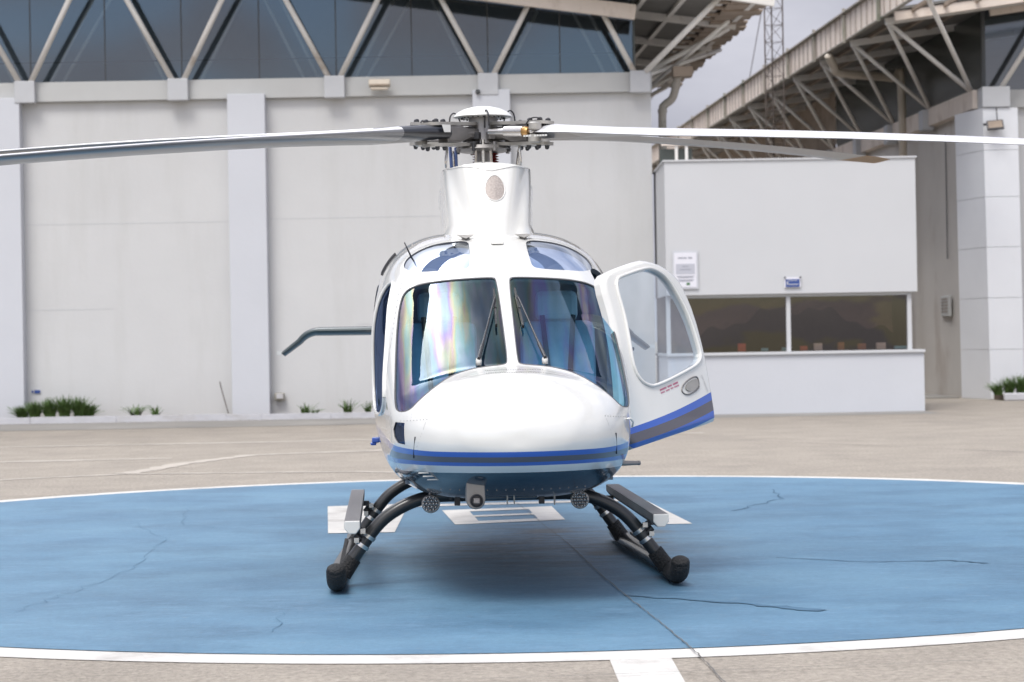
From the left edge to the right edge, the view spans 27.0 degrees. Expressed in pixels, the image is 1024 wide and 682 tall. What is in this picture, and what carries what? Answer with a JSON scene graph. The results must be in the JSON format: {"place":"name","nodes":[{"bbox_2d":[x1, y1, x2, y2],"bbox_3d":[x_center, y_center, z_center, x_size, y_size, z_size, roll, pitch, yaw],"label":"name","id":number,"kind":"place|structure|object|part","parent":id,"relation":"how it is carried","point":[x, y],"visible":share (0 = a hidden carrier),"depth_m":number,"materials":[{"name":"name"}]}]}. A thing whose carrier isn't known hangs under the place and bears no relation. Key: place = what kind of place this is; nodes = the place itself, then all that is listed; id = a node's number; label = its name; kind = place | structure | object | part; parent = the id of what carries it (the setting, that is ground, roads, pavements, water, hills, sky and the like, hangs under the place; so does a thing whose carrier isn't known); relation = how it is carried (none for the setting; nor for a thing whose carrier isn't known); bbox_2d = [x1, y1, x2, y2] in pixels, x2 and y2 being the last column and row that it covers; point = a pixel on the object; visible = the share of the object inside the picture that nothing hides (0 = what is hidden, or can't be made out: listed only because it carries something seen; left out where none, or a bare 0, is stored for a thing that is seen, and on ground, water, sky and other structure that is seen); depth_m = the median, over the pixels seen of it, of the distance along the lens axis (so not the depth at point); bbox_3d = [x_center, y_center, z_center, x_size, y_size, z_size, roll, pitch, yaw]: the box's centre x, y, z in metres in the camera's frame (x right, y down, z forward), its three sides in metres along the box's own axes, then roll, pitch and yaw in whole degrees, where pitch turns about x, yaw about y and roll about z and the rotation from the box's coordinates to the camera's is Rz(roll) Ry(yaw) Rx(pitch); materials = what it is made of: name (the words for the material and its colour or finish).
{"place":"outdoors","nodes":[
{"label":"outdoors","id":0,"kind":"place"},
{"bbox_2d":[0,342,1023,681],"bbox_3d":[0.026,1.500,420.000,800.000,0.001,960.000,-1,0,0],"label":"ground","id":1,"kind":"structure","parent":0,"point":[964,434],"depth_m":25.14,"materials":[{"name":"beige concrete"}]},
{"bbox_2d":[0,412,374,423],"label":"planter","id":2,"kind":"object","parent":1,"relation":"on","point":[128,418],"visible":0.41,"depth_m":42.88,"materials":[{"name":"paint"}]},
{"bbox_2d":[7,405,29,417],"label":"border plant","id":3,"kind":"object","parent":2,"relation":"on","point":[20,412],"visible":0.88,"depth_m":43.49,"materials":[{"name":"green plant"}]},
{"bbox_2d":[22,401,44,416],"bbox_3d":[-9.731,1.396,43.519,0.564,0.388,0.405,-1,0,0],"label":"border plant","id":4,"kind":"object","parent":2,"relation":"in","point":[34,411],"visible":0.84,"depth_m":43.49,"materials":[{"name":"green plant"}]},
{"bbox_2d":[34,398,60,416],"bbox_3d":[-9.478,1.359,43.532,0.658,0.452,0.516,-1,0,0],"label":"border plant","id":5,"kind":"object","parent":2,"relation":"on","point":[49,411],"visible":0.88,"depth_m":43.48,"materials":[{"name":"green plant"}]},
{"bbox_2d":[51,395,77,416],"bbox_3d":[-9.116,1.325,43.516,0.624,0.508,0.468,-1,0,0],"label":"border plant","id":6,"kind":"object","parent":2,"relation":"on","point":[62,410],"visible":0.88,"depth_m":43.47,"materials":[{"name":"green plant"}]},
{"bbox_2d":[61,394,96,415],"bbox_3d":[-8.842,1.334,43.558,0.704,0.482,0.509,-1,0,0],"label":"border plant","id":7,"kind":"object","parent":2,"relation":"in","point":[78,407],"visible":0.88,"depth_m":43.48,"materials":[{"name":"green plant"}]},
{"bbox_2d":[75,403,102,415],"bbox_3d":[-8.605,1.413,43.544,0.607,0.314,0.388,-1,0,0],"label":"border plant","id":8,"kind":"object","parent":2,"relation":"on","point":[90,410],"visible":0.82,"depth_m":43.49,"materials":[{"name":"green plant"}]},
{"bbox_2d":[118,404,148,414],"bbox_3d":[-7.700,1.417,43.511,0.641,0.275,0.404,-1,0,12],"label":"tuft","id":9,"kind":"object","parent":2,"relation":"on","point":[138,411],"visible":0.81,"depth_m":43.50,"materials":[{"name":"green plant"}]},
{"bbox_2d":[145,405,161,414],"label":"tuft","id":10,"kind":"object","parent":2,"relation":"on","point":[155,412],"visible":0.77,"depth_m":43.48,"materials":[{"name":"green plant"}]},
{"bbox_2d":[219,382,228,412],"bbox_3d":[-5.886,1.152,43.663,0.226,0.651,0.051,-1,0,30],"label":"dry stick","id":11,"kind":"object","parent":2,"relation":"on","point":[223,397],"visible":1,"depth_m":43.68,"materials":[{"name":"wood"}]},
{"bbox_2d":[297,402,319,412],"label":"tuft","id":12,"kind":"object","parent":2,"relation":"on","point":[305,409],"visible":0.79,"depth_m":43.48,"materials":[{"name":"green plant"}]},
{"bbox_2d":[338,398,358,412],"bbox_3d":[-3.295,1.321,43.473,0.505,0.314,0.328,-1,0,13],"label":"tuft","id":13,"kind":"object","parent":2,"relation":"on","point":[346,407],"visible":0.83,"depth_m":43.47,"materials":[{"name":"green plant"}]},
{"bbox_2d":[362,401,372,411],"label":"tuft","id":14,"kind":"object","parent":2,"relation":"on","point":[366,408],"visible":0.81,"depth_m":43.49,"materials":[{"name":"green plant"}]},
{"bbox_2d":[0,432,703,479],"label":"faded marking","id":15,"kind":"object","parent":1,"relation":"on","point":[163,467],"visible":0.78,"depth_m":28.54,"materials":[{"name":"paint"}]},
{"bbox_2d":[0,0,774,417],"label":"hangar","id":16,"kind":"structure","parent":1,"relation":"on","point":[178,284],"depth_m":44.00,"materials":[{"name":"paint"}]},
{"bbox_2d":[275,393,284,399],"bbox_3d":[-4.780,1.143,43.896,0.200,0.150,0.148,-1,0,0],"label":"socket box","id":17,"kind":"object","parent":16,"relation":"attached to","point":[279,396],"visible":1,"depth_m":43.83,"materials":[{"name":"paint"}]},
{"bbox_2d":[369,79,389,89],"bbox_3d":[-2.712,-5.242,43.700,0.440,0.227,0.300,-1,0,0],"label":"flood light","id":18,"kind":"object","parent":16,"relation":"attached to","point":[379,84],"visible":1,"depth_m":43.58,"materials":[{"name":"grey metal"}]},
{"bbox_2d":[658,66,692,163],"bbox_3d":[3.460,-2.179,45.000,0.799,7.196,0.400,-1,0,0],"label":"downpipe","id":19,"kind":"object","parent":16,"relation":"attached to","point":[679,73],"visible":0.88,"depth_m":44.92,"materials":[{"name":"grey metal"}]},
{"bbox_2d":[0,411,934,430],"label":"curb","id":20,"kind":"object","parent":1,"relation":"on","point":[164,424],"depth_m":40.91,"materials":[{"name":"grey concrete"}]},
{"bbox_2d":[0,475,1023,663],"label":"helipad rim paint","id":21,"kind":"object","parent":1,"relation":"on","point":[507,657],"visible":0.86,"depth_m":10.25,"materials":[{"name":"white paint"}]},
{"bbox_2d":[0,477,1023,653],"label":"helipad","id":22,"kind":"object","parent":1,"relation":"on","point":[422,581],"visible":0.87,"depth_m":13.79,"materials":[{"name":"blue paint"}]},
{"bbox_2d":[16,521,161,611],"bbox_3d":[-2.813,1.537,15.216,0.476,0.001,6.217,-1,0,-4],"label":"hairline crack","id":23,"kind":"object","parent":22,"relation":"on","point":[109,578],"visible":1,"depth_m":14.40,"materials":[{"name":"blue concrete"}]},
{"bbox_2d":[442,506,563,523],"bbox_3d":[-0.054,1.489,18.275,0.996,0.001,1.656,-1,0,-6],"label":"pad number","id":24,"kind":"object","parent":22,"relation":"on","point":[467,516],"visible":1,"depth_m":18.26,"materials":[{"name":"white paint"}]},
{"bbox_2d":[328,499,691,532],"bbox_3d":[-0.118,1.490,18.347,2.921,0.001,2.941,-1,0,-5],"label":"pad lettering","id":25,"kind":"object","parent":22,"relation":"on","point":[336,516],"visible":0.33,"depth_m":18.11},
{"bbox_2d":[0,106,1023,590],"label":"helicopter","id":26,"kind":"object","parent":22,"relation":"on","point":[504,336],"visible":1,"depth_m":13.42,"materials":[{"name":"white paint"}]},
{"bbox_3d":[-0.792,0.042,13.252,0.134,0.823,1.048,-1,0,-3],"label":"side window","id":27,"kind":"part","parent":26,"relation":"part of","materials":[{"name":"blue glass"}]},
{"bbox_3d":[-0.799,0.040,13.251,0.162,0.854,1.075,-1,0,-3],"label":"window frame","id":28,"kind":"part","parent":26,"relation":"part of","materials":[{"name":"white paint"}]},
{"bbox_3d":[-0.644,0.528,12.235,0.005,0.123,0.223,-1,0,-20],"label":"chin window","id":29,"kind":"part","parent":26,"relation":"part of","materials":[{"name":"blue glass"}]},
{"bbox_3d":[-0.479,-0.539,13.672,0.422,0.208,0.477,-1,0,-3],"label":"roof window","id":30,"kind":"part","parent":26,"relation":"part of","materials":[{"name":"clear glass"}]},
{"bbox_3d":[0.310,-0.547,13.718,0.421,0.216,0.476,-1,0,-3],"label":"roof window","id":31,"kind":"part","parent":26,"relation":"part of","materials":[{"name":"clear glass"}]},
{"bbox_3d":[0.648,0.023,14.485,0.048,0.850,0.831,-1,0,-3],"label":"side window","id":32,"kind":"part","parent":26,"relation":"part of","materials":[{"name":"blue glass"}]},
{"bbox_3d":[0.883,0.076,13.378,0.379,1.172,1.005,-1,0,39],"label":"cabin door","id":33,"kind":"part","parent":26,"relation":"part of","materials":[{"name":"white paint"}]},
{"bbox_2d":[516,502,725,681],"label":"pavement joint","id":34,"kind":"object","parent":22,"relation":"on","point":[643,608],"visible":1,"depth_m":11.29,"materials":[{"name":"grey"}]},
{"bbox_2d":[627,595,826,610],"bbox_3d":[1.184,1.468,12.001,1.340,0.001,0.135,-1,0,41],"label":"pad scuff","id":35,"kind":"object","parent":22,"relation":"on","point":[798,608],"visible":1,"depth_m":11.81,"materials":[{"name":"paint"}]},
{"bbox_2d":[731,489,782,510],"bbox_3d":[2.337,1.447,19.516,0.277,0.001,2.591,-1,0,15],"label":"pad scuff","id":36,"kind":"object","parent":22,"relation":"on","point":[762,503],"visible":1,"depth_m":19.36,"materials":[{"name":"paint"}]},
{"bbox_2d":[784,557,987,562],"bbox_3d":[2.420,1.446,14.074,1.433,0.001,0.208,-1,0,20],"label":"pad scuff","id":37,"kind":"object","parent":22,"relation":"on","point":[886,561],"visible":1,"depth_m":14.00,"materials":[{"name":"paint"}]},
{"bbox_2d":[610,658,684,681],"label":"approach stripe","id":38,"kind":"object","parent":1,"relation":"on","point":[656,669],"visible":1,"depth_m":9.62,"materials":[{"name":"white paint"}]},
{"bbox_2d":[354,658,1013,681],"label":"pavement joint","id":39,"kind":"object","parent":1,"relation":"on","point":[676,671],"visible":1,"depth_m":9.51,"materials":[{"name":"grey"}]},
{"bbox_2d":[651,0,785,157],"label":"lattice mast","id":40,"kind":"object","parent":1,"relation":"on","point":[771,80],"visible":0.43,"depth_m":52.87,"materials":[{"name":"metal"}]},
{"bbox_2d":[652,156,924,413],"bbox_3d":[5.487,-1.078,43.000,5.030,4.965,3.200,-1,0,0],"label":"booth","id":41,"kind":"object","parent":1,"relation":"on","point":[838,237],"visible":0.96,"depth_m":41.50,"materials":[{"name":"paint"}]},
{"bbox_2d":[660,144,691,162],"bbox_3d":[3.370,-3.769,43.030,0.770,0.500,0.180,-1,0,0],"label":"roof rail","id":42,"kind":"object","parent":41,"relation":"on","point":[676,153],"visible":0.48,"depth_m":43.06,"materials":[{"name":"metal"}]},
{"bbox_2d":[672,251,698,288],"bbox_3d":[3.369,-1.379,41.464,0.500,0.740,0.020,-1,0,0],"label":"notice","id":43,"kind":"object","parent":41,"relation":"attached to","point":[685,268],"visible":0.92,"depth_m":41.46,"materials":[{"name":"paper"}]},
{"bbox_2d":[737,343,745,351],"bbox_3d":[4.512,0.129,41.917,0.150,0.160,0.145,-1,0,0],"label":"storage box","id":44,"kind":"object","parent":41,"relation":"in","point":[741,347],"visible":1,"depth_m":41.85,"materials":[{"name":"red cardboard"}]},
{"bbox_2d":[666,292,911,353],"bbox_3d":[5.405,-0.360,41.675,4.780,1.125,0.150,-1,0,0],"label":"window frame","id":45,"kind":"structure","parent":41,"relation":"in","point":[908,294],"depth_m":41.62,"materials":[{"name":"paint"}]},
{"bbox_2d":[784,276,800,287],"bbox_3d":[5.454,-1.147,41.453,0.336,0.212,0.046,-1,0,0],"label":"wall sign","id":46,"kind":"object","parent":41,"relation":"attached to","point":[792,282],"visible":1,"depth_m":41.46,"materials":[{"name":"plastic"}]},
{"bbox_2d":[799,346,807,350],"bbox_3d":[5.727,0.143,41.917,0.140,0.090,0.145,-1,0,0],"label":"storage box","id":47,"kind":"object","parent":41,"relation":"in","point":[802,348],"visible":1,"depth_m":41.85,"materials":[{"name":"red cardboard"}]},
{"bbox_2d":[813,343,821,349],"bbox_3d":[6.010,0.113,41.917,0.160,0.140,0.145,-1,0,0],"label":"storage box","id":48,"kind":"object","parent":41,"relation":"in","point":[817,346],"visible":1,"depth_m":41.85,"materials":[{"name":"grey cardboard"}]},
{"bbox_2d":[837,342,843,349],"bbox_3d":[6.460,0.100,41.917,0.120,0.150,0.145,-1,0,0],"label":"storage box","id":49,"kind":"object","parent":41,"relation":"in","point":[840,345],"visible":1,"depth_m":41.85,"materials":[{"name":"brown cardboard"}]},
{"bbox_2d":[857,343,865,349],"bbox_3d":[6.868,0.108,41.917,0.160,0.120,0.145,-1,0,0],"label":"storage box","id":50,"kind":"object","parent":41,"relation":"in","point":[861,346],"visible":1,"depth_m":41.85,"materials":[{"name":"brown cardboard"}]},
{"bbox_2d":[876,343,885,348],"bbox_3d":[7.245,0.097,41.917,0.180,0.130,0.145,-1,0,0],"label":"storage box","id":51,"kind":"object","parent":41,"relation":"in","point":[880,345],"visible":1,"depth_m":41.85,"materials":[{"name":"grey cardboard"}]},
{"bbox_2d":[894,346,906,348],"bbox_3d":[7.665,0.124,41.917,0.300,0.060,0.145,-1,0,0],"label":"storage box","id":52,"kind":"object","parent":41,"relation":"in","point":[900,347],"visible":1,"depth_m":41.85,"materials":[{"name":"blue"}]},
{"bbox_2d":[652,0,1023,398],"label":"hangar","id":53,"kind":"structure","parent":1,"relation":"on","point":[961,62],"depth_m":51.05,"materials":[{"name":"paint"}]},
{"bbox_2d":[824,53,906,155],"bbox_3d":[8.954,-2.949,53.807,2.761,8.485,0.318,-1,0,-36],"label":"rain pipe","id":54,"kind":"object","parent":53,"relation":"attached to","point":[898,74],"visible":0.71,"depth_m":54.39,"materials":[{"name":"grey metal"}]},
{"bbox_2d":[941,295,951,316],"bbox_3d":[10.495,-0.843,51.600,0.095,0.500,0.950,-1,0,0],"label":"intercom","id":55,"kind":"object","parent":53,"relation":"attached to","point":[946,306],"visible":1,"depth_m":51.37,"materials":[{"name":"paint"}]},
{"bbox_2d":[945,134,947,258],"bbox_3d":[10.469,-3.483,51.410,0.024,3.000,0.048,-1,0,0],"label":"hanging cable","id":56,"kind":"object","parent":53,"relation":"hanging from","point":[946,199],"visible":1,"depth_m":51.40,"materials":[{"name":"grey plastic"}]},
{"bbox_2d":[983,107,1003,130],"bbox_3d":[10.770,-4.976,47.729,0.436,0.549,0.263,-1,0,0],"label":"flood light","id":57,"kind":"object","parent":53,"relation":"attached to","point":[997,124],"visible":1,"depth_m":47.67,"materials":[{"name":"grey metal"}]},
{"bbox_2d":[925,394,959,398],"bbox_3d":[9.774,1.313,50.600,1.100,0.026,2.800,-1,0,0],"label":"curb","id":58,"kind":"object","parent":1,"relation":"on","point":[930,396],"visible":0.43,"depth_m":49.75,"materials":[{"name":"beige concrete"}]},
{"bbox_2d":[994,393,1023,400],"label":"planter","id":59,"kind":"object","parent":1,"relation":"on","point":[1012,397],"visible":0.98,"depth_m":46.65,"materials":[{"name":"paint"}]},
{"bbox_2d":[984,381,1011,394],"bbox_3d":[10.741,1.028,47.102,0.645,0.329,0.447,-1,0,0],"label":"border plant","id":60,"kind":"object","parent":59,"relation":"in","point":[997,389],"visible":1,"depth_m":47.06,"materials":[{"name":"green plant"}]},
{"bbox_2d":[996,376,1022,392],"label":"border plant","id":61,"kind":"object","parent":59,"relation":"on","point":[1007,385],"visible":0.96,"depth_m":47.05,"materials":[{"name":"green plant"}]},
{"bbox_2d":[1011,374,1023,392],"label":"border plant","id":62,"kind":"object","parent":59,"relation":"on","point":[1019,389],"visible":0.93,"depth_m":47.05,"materials":[{"name":"green plant"}]},
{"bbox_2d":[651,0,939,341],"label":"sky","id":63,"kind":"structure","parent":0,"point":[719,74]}
]}

